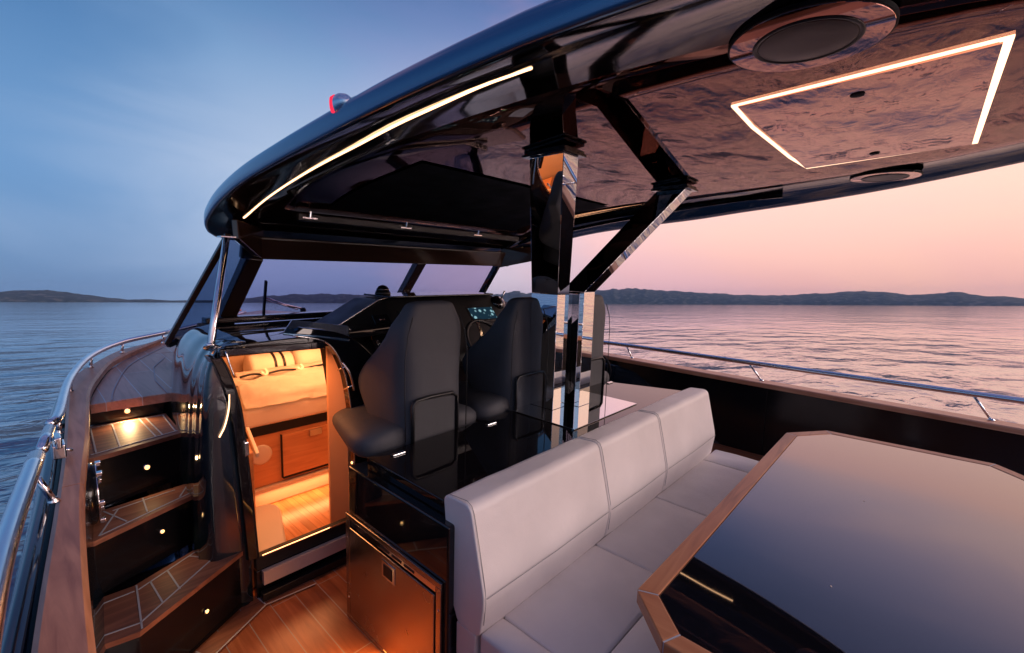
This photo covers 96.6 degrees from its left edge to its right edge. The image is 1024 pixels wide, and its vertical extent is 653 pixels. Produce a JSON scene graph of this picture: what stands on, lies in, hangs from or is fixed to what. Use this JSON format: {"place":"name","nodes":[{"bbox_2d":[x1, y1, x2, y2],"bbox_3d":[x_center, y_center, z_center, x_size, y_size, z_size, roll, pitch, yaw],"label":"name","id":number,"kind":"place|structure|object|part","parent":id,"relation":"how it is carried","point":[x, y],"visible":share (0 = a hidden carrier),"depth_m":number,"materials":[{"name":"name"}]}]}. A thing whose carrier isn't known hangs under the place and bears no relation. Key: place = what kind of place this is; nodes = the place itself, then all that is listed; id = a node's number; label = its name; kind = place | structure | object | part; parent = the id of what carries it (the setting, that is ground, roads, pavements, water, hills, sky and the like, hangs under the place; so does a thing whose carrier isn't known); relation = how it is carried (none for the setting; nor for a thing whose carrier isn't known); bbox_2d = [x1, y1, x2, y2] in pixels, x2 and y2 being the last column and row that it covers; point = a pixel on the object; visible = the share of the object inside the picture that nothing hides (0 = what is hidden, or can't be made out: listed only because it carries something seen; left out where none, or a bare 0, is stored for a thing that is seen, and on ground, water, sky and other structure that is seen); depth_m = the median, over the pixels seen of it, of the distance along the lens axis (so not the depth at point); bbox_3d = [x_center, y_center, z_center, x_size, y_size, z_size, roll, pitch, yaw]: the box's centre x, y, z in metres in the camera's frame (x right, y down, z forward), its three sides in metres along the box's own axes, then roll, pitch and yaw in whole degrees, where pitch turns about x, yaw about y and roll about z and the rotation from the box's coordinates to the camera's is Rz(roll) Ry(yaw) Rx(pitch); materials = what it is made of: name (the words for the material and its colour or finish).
{"place":"outdoors","nodes":[
{"label":"outdoors","id":0,"kind":"place"},
{"bbox_2d":[0,290,186,302],"bbox_3d":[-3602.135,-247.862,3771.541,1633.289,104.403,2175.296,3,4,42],"label":"hills","id":1,"kind":"structure","parent":0,"point":[32,296],"depth_m":3366.49,"materials":[{"name":"grey"}]},
{"bbox_2d":[90,352,173,413],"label":"side deck","id":2,"kind":"structure","parent":0,"point":[137,385],"depth_m":2.89,"materials":[{"name":"brown wood"}]},
{"bbox_2d":[111,346,167,399],"bbox_3d":[-2.668,0.293,3.307,1.626,0.172,0.266,4,5,53],"label":"deck caulk","id":3,"kind":"object","parent":2,"relation":"on","point":[129,365],"visible":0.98,"depth_m":3.06,"materials":[{"name":"grey"}]},
{"bbox_2d":[136,310,289,355],"bbox_3d":[-2.708,-0.046,5.841,2.550,0.122,3.688,8,10,42],"label":"foredeck","id":4,"kind":"object","parent":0,"point":[165,349],"visible":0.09,"depth_m":3.96,"materials":[{"name":"brown wood"}]},
{"bbox_2d":[165,331,264,357],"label":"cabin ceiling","id":5,"kind":"structure","parent":0,"point":[177,337],"depth_m":3.22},
{"bbox_2d":[145,483,329,590],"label":"cabin floor","id":6,"kind":"structure","parent":0,"point":[305,512],"depth_m":3.35,"materials":[{"name":"brown wood"}]},
{"bbox_2d":[251,504,285,587],"bbox_3d":[-1.548,1.317,2.772,0.540,0.200,0.391,8,10,42],"label":"cabin step","id":7,"kind":"object","parent":6,"relation":"on","point":[270,527],"visible":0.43,"depth_m":2.76,"materials":[{"name":"beige wood"}]},
{"bbox_2d":[246,427,258,516],"bbox_3d":[-1.779,1.034,2.955,0.160,0.749,0.656,-2,4,-38],"label":"cabin locker","id":8,"kind":"object","parent":7,"relation":"on","point":[253,444],"visible":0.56,"depth_m":2.77,"materials":[{"name":"brown wood"}]},
{"bbox_2d":[236,387,328,506],"bbox_3d":[-1.791,0.880,3.991,0.845,0.748,1.250,8,10,42],"label":"cabinet","id":9,"kind":"object","parent":6,"relation":"on","point":[291,440],"visible":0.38,"depth_m":3.49,"materials":[{"name":"brown wood"}]},
{"bbox_2d":[243,351,294,371],"bbox_3d":[-2.100,0.338,3.942,0.268,0.237,0.360,8,10,42],"label":"bolster pillow","id":10,"kind":"object","parent":9,"relation":"on","point":[262,361],"visible":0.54,"depth_m":3.84,"materials":[{"name":"fabric"}]},
{"bbox_2d":[233,366,326,408],"bbox_3d":[-1.657,0.441,3.819,0.534,0.181,1.200,8,10,42],"label":"duvet","id":11,"kind":"object","parent":9,"relation":"on","point":[278,388],"visible":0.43,"depth_m":3.50,"materials":[{"name":"fabric"}]},
{"bbox_2d":[231,361,322,379],"bbox_3d":[-1.831,0.339,3.893,0.242,0.072,0.950,8,10,42],"label":"folded blanket","id":12,"kind":"object","parent":11,"relation":"on","point":[246,375],"visible":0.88,"depth_m":3.71,"materials":[{"name":"fabric"}]},
{"bbox_2d":[290,349,321,364],"bbox_3d":[-1.810,0.297,4.257,0.268,0.247,0.460,8,10,42],"label":"bolster pillow","id":13,"kind":"object","parent":9,"relation":"on","point":[306,356],"visible":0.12,"depth_m":4.07,"materials":[{"name":"fabric"}]},
{"bbox_2d":[223,351,289,377],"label":"cabin wall","id":14,"kind":"structure","parent":0,"point":[236,363],"depth_m":3.92,"materials":[{"name":"beige"}]},
{"bbox_2d":[326,347,349,522],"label":"cabin wall","id":15,"kind":"structure","parent":0,"point":[338,461],"depth_m":2.80,"materials":[{"name":"brown wood"}]},
{"bbox_2d":[243,291,519,302],"bbox_3d":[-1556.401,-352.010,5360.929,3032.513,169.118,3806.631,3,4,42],"label":"hills","id":16,"kind":"structure","parent":0,"point":[320,298],"depth_m":4719.40,"materials":[{"name":"grey"}]},
{"bbox_2d":[193,443,763,652],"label":"cockpit floor","id":17,"kind":"structure","parent":0,"point":[315,618],"depth_m":2.22,"materials":[{"name":"brown wood"}]},
{"bbox_2d":[89,397,242,652],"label":"steps","id":18,"kind":"structure","parent":17,"relation":"on","point":[190,602],"depth_m":2.15,"materials":[{"name":"brown wood"}]},
{"bbox_2d":[169,324,253,607],"bbox_3d":[-2.011,0.693,2.907,0.286,1.418,1.987,-2,4,-40],"label":"cabin coaming","id":19,"kind":"object","parent":17,"relation":"on","point":[199,411],"visible":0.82,"depth_m":2.23,"materials":[{"name":"black paint"}]},
{"bbox_2d":[203,235,235,350],"bbox_3d":[-1.580,-0.208,2.484,0.103,0.636,0.613,-1,3,-26],"label":"support strut","id":20,"kind":"object","parent":19,"relation":"on","point":[212,333],"visible":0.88,"depth_m":2.42,"materials":[{"name":"silver metal"}]},
{"bbox_2d":[204,355,345,601],"bbox_3d":[-1.155,0.759,2.489,0.140,1.304,0.805,8,10,42],"label":"door frame","id":21,"kind":"object","parent":19,"relation":"attached to","point":[281,568],"visible":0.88,"depth_m":2.41,"materials":[{"name":"black paint"}]},
{"bbox_2d":[283,320,371,465],"bbox_3d":[-1.020,0.555,2.679,0.587,1.186,0.340,-1,3,-30],"label":"cabin door","id":22,"kind":"structure","parent":21,"relation":"attached to","point":[351,356],"depth_m":2.65,"materials":[{"name":"black paint"}]},
{"bbox_2d":[203,310,391,356],"bbox_3d":[-1.377,0.019,4.502,3.175,0.455,3.492,8,10,42],"label":"coachroof","id":23,"kind":"object","parent":19,"relation":"on","point":[260,333],"visible":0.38,"depth_m":2.87,"materials":[{"name":"black paint"}]},
{"bbox_2d":[164,219,530,346],"bbox_3d":[-1.062,-0.371,4.234,1.040,0.885,3.415,8,10,42],"label":"frame","id":24,"kind":"object","parent":23,"relation":"on","point":[243,265],"visible":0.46,"depth_m":3.23,"materials":[{"name":"black metal"}]},
{"bbox_2d":[262,280,305,313],"bbox_3d":[-1.981,-0.236,3.872,0.174,0.283,0.638,0,3,2],"label":"wiper","id":25,"kind":"object","parent":24,"relation":"attached to","point":[302,309],"visible":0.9,"depth_m":3.76,"materials":[{"name":"black metal"}]},
{"bbox_2d":[195,579,315,652],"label":"floor margin","id":26,"kind":"object","parent":17,"relation":"on","point":[219,640],"visible":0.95,"depth_m":2.22,"materials":[{"name":"brown wood"}]},
{"bbox_2d":[332,300,475,457],"bbox_3d":[-0.655,0.616,2.694,0.674,1.566,0.800,8,10,42],"label":"helm seat","id":27,"kind":"object","parent":17,"relation":"on","point":[408,381],"visible":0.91,"depth_m":2.40,"materials":[{"name":"grey leather"}]},
{"bbox_2d":[316,291,506,421],"bbox_3d":[-0.572,0.499,3.800,0.800,1.526,2.054,8,10,42],"label":"dashboard","id":28,"kind":"object","parent":17,"relation":"on","point":[371,308],"visible":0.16,"depth_m":3.49,"materials":[{"name":"black"}]},
{"bbox_2d":[375,285,390,294],"bbox_3d":[-0.995,-0.283,3.507,0.120,0.074,0.120,8,10,42],"label":"compass","id":29,"kind":"object","parent":28,"relation":"on","point":[382,289],"visible":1,"depth_m":3.47,"materials":[{"name":"black plastic"}]},
{"bbox_2d":[464,319,492,348],"bbox_3d":[-0.216,0.110,3.554,0.267,0.328,0.392,8,10,42],"label":"steering wheel","id":30,"kind":"object","parent":28,"relation":"attached to","point":[477,322],"visible":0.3,"depth_m":3.55,"materials":[{"name":"black"}]},
{"bbox_2d":[491,291,504,308],"bbox_3d":[-0.136,-0.244,4.179,0.141,0.171,0.159,8,10,42],"label":"throttle","id":31,"kind":"object","parent":28,"relation":"on","point":[498,302],"visible":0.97,"depth_m":4.14,"materials":[{"name":"black paint"}]},
{"bbox_2d":[459,297,532,421],"bbox_3d":[-0.117,0.558,3.283,0.674,1.566,0.800,8,10,42],"label":"helm seat","id":32,"kind":"object","parent":17,"relation":"on","point":[499,373],"visible":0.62,"depth_m":2.96,"materials":[{"name":"grey leather"}]},
{"bbox_2d":[349,381,679,652],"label":"galley unit","id":33,"kind":"object","parent":17,"relation":"on","point":[397,497],"visible":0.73,"depth_m":2.09,"materials":[{"name":"black glass"}]},
{"bbox_2d":[345,511,442,652],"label":"fridge","id":34,"kind":"object","parent":33,"relation":"in","point":[393,606],"visible":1,"depth_m":1.98,"materials":[{"name":"brown metal"}]},
{"bbox_3d":[-0.543,1.230,2.007,0.651,0.463,0.014,8,10,42],"label":"door","id":35,"kind":"part","parent":34,"relation":"part of","materials":[{"name":"silver metal"}]},
{"bbox_2d":[506,392,636,429],"bbox_3d":[0.411,0.531,3.041,0.530,0.007,0.750,8,10,42],"label":"base plate","id":36,"kind":"object","parent":33,"relation":"on","point":[594,409],"visible":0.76,"depth_m":2.92,"materials":[{"name":"silver metal"}]},
{"bbox_2d":[522,144,586,409],"bbox_3d":[0.206,-0.171,2.631,0.317,1.445,0.986,0,3,0],"label":"roof post","id":37,"kind":"object","parent":36,"relation":"on","point":[553,176],"visible":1,"depth_m":2.71,"materials":[{"name":"black metal"}]},
{"bbox_2d":[204,0,1023,265],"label":"hardtop","id":38,"kind":"object","parent":37,"relation":"on","point":[424,161],"visible":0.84,"depth_m":1.90,"materials":[{"name":"black paint"}]},
{"bbox_2d":[329,93,352,112],"bbox_3d":[-0.578,-0.787,1.609,0.163,0.072,0.098,8,10,42],"label":"navigation light","id":39,"kind":"object","parent":38,"relation":"attached to","point":[337,101],"visible":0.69,"depth_m":1.59,"materials":[{"name":"red metal"}]},
{"bbox_2d":[728,0,899,71],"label":"ceiling speaker","id":40,"kind":"object","parent":38,"relation":"attached to","point":[806,34],"visible":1,"depth_m":1.17,"materials":[{"name":"dark grey speaker mesh"},{"name":"polished steel"}]},
{"bbox_2d":[850,169,922,182],"bbox_3d":[2.284,-0.917,2.793,0.350,0.018,0.350,8,10,42],"label":"ceiling speaker","id":41,"kind":"object","parent":38,"relation":"attached to","point":[889,175],"visible":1,"depth_m":2.74,"materials":[{"name":"brown paint"}]},
{"bbox_2d":[564,184,697,406],"bbox_3d":[0.790,-0.215,3.091,0.934,1.488,0.311,0,3,-9],"label":"roof post","id":42,"kind":"object","parent":36,"relation":"on","point":[644,222],"visible":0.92,"depth_m":3.01,"materials":[{"name":"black metal"}]},
{"bbox_2d":[590,294,609,385],"bbox_3d":[0.402,0.501,3.849,0.674,1.566,0.800,8,10,42],"label":"helm seat","id":43,"kind":"object","parent":17,"relation":"on","point":[599,374],"visible":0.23,"depth_m":3.65,"materials":[{"name":"grey leather"}]},
{"bbox_2d":[444,388,758,652],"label":"settee","id":44,"kind":"object","parent":17,"relation":"on","point":[571,546],"visible":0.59,"depth_m":1.98,"materials":[{"name":"white leather"}]},
{"bbox_2d":[637,431,1023,652],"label":"cockpit table","id":45,"kind":"object","parent":17,"relation":"on","point":[816,542],"visible":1,"depth_m":1.72,"materials":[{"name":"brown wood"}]},
{"bbox_2d":[0,302,1023,611],"bbox_3d":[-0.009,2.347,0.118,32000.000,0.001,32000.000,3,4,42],"label":"sea","id":46,"kind":"structure","parent":0,"point":[46,348],"depth_m":26.55,"materials":[{"name":"blue liquid"}]},
{"bbox_2d":[1,343,762,652],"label":"boat hull","id":47,"kind":"object","parent":46,"relation":"on","point":[20,622],"visible":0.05,"depth_m":1.45,"materials":[{"name":"black paint"}]},
{"bbox_2d":[31,309,241,652],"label":"port bulwark","id":48,"kind":"object","parent":47,"relation":"attached to","point":[64,621],"visible":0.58,"depth_m":1.31,"materials":[{"name":"brown wood"}]},
{"bbox_2d":[0,450,60,652],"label":"hand rail","id":49,"kind":"object","parent":48,"relation":"on","point":[17,507],"visible":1,"depth_m":1.19,"materials":[{"name":"silver metal"}]},
{"bbox_2d":[35,424,72,459],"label":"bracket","id":50,"kind":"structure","parent":48,"relation":"attached to","point":[57,446],"depth_m":1.72,"materials":[{"name":"silver metal"}]},
{"bbox_2d":[88,460,105,524],"bbox_3d":[-1.872,0.743,2.034,0.081,0.279,0.280,-3,4,-44],"label":"cleat","id":51,"kind":"object","parent":48,"relation":"attached to","point":[97,504],"visible":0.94,"depth_m":1.96,"materials":[{"name":"silver metal"}]},
{"bbox_2d":[44,310,246,433],"bbox_3d":[-2.806,0.140,3.637,0.515,0.480,3.921,-1,3,-20],"label":"hand rail","id":52,"kind":"object","parent":48,"relation":"on","point":[58,414],"visible":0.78,"depth_m":2.63,"materials":[{"name":"silver metal"}]},
{"bbox_2d":[603,352,1023,475],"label":"starboard bulwark","id":53,"kind":"object","parent":47,"relation":"attached to","point":[756,416],"visible":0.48,"depth_m":4.14,"materials":[{"name":"black lacquer"},{"name":"teak cap rail"}]},
{"bbox_2d":[603,356,610,378],"bbox_3d":[1.113,0.530,5.568,0.255,0.372,0.066,8,10,42],"label":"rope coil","id":54,"kind":"object","parent":53,"relation":"hanging from","point":[609,365],"visible":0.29,"depth_m":5.48,"materials":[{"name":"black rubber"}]},
{"bbox_2d":[603,340,1023,420],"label":"hand rail","id":55,"kind":"object","parent":53,"relation":"on","point":[975,395],"visible":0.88,"depth_m":4.06,"materials":[{"name":"silver metal"}]},
{"bbox_2d":[0,0,1023,299],"label":"sky","id":56,"kind":"structure","parent":0,"point":[121,121],"materials":[{"name":"blue"}]},
{"bbox_2d":[520,288,1023,305],"bbox_3d":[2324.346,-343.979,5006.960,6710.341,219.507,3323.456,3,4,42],"label":"hills","id":57,"kind":"structure","parent":0,"point":[630,296],"depth_m":4622.43,"materials":[{"name":"grey"}]}
]}

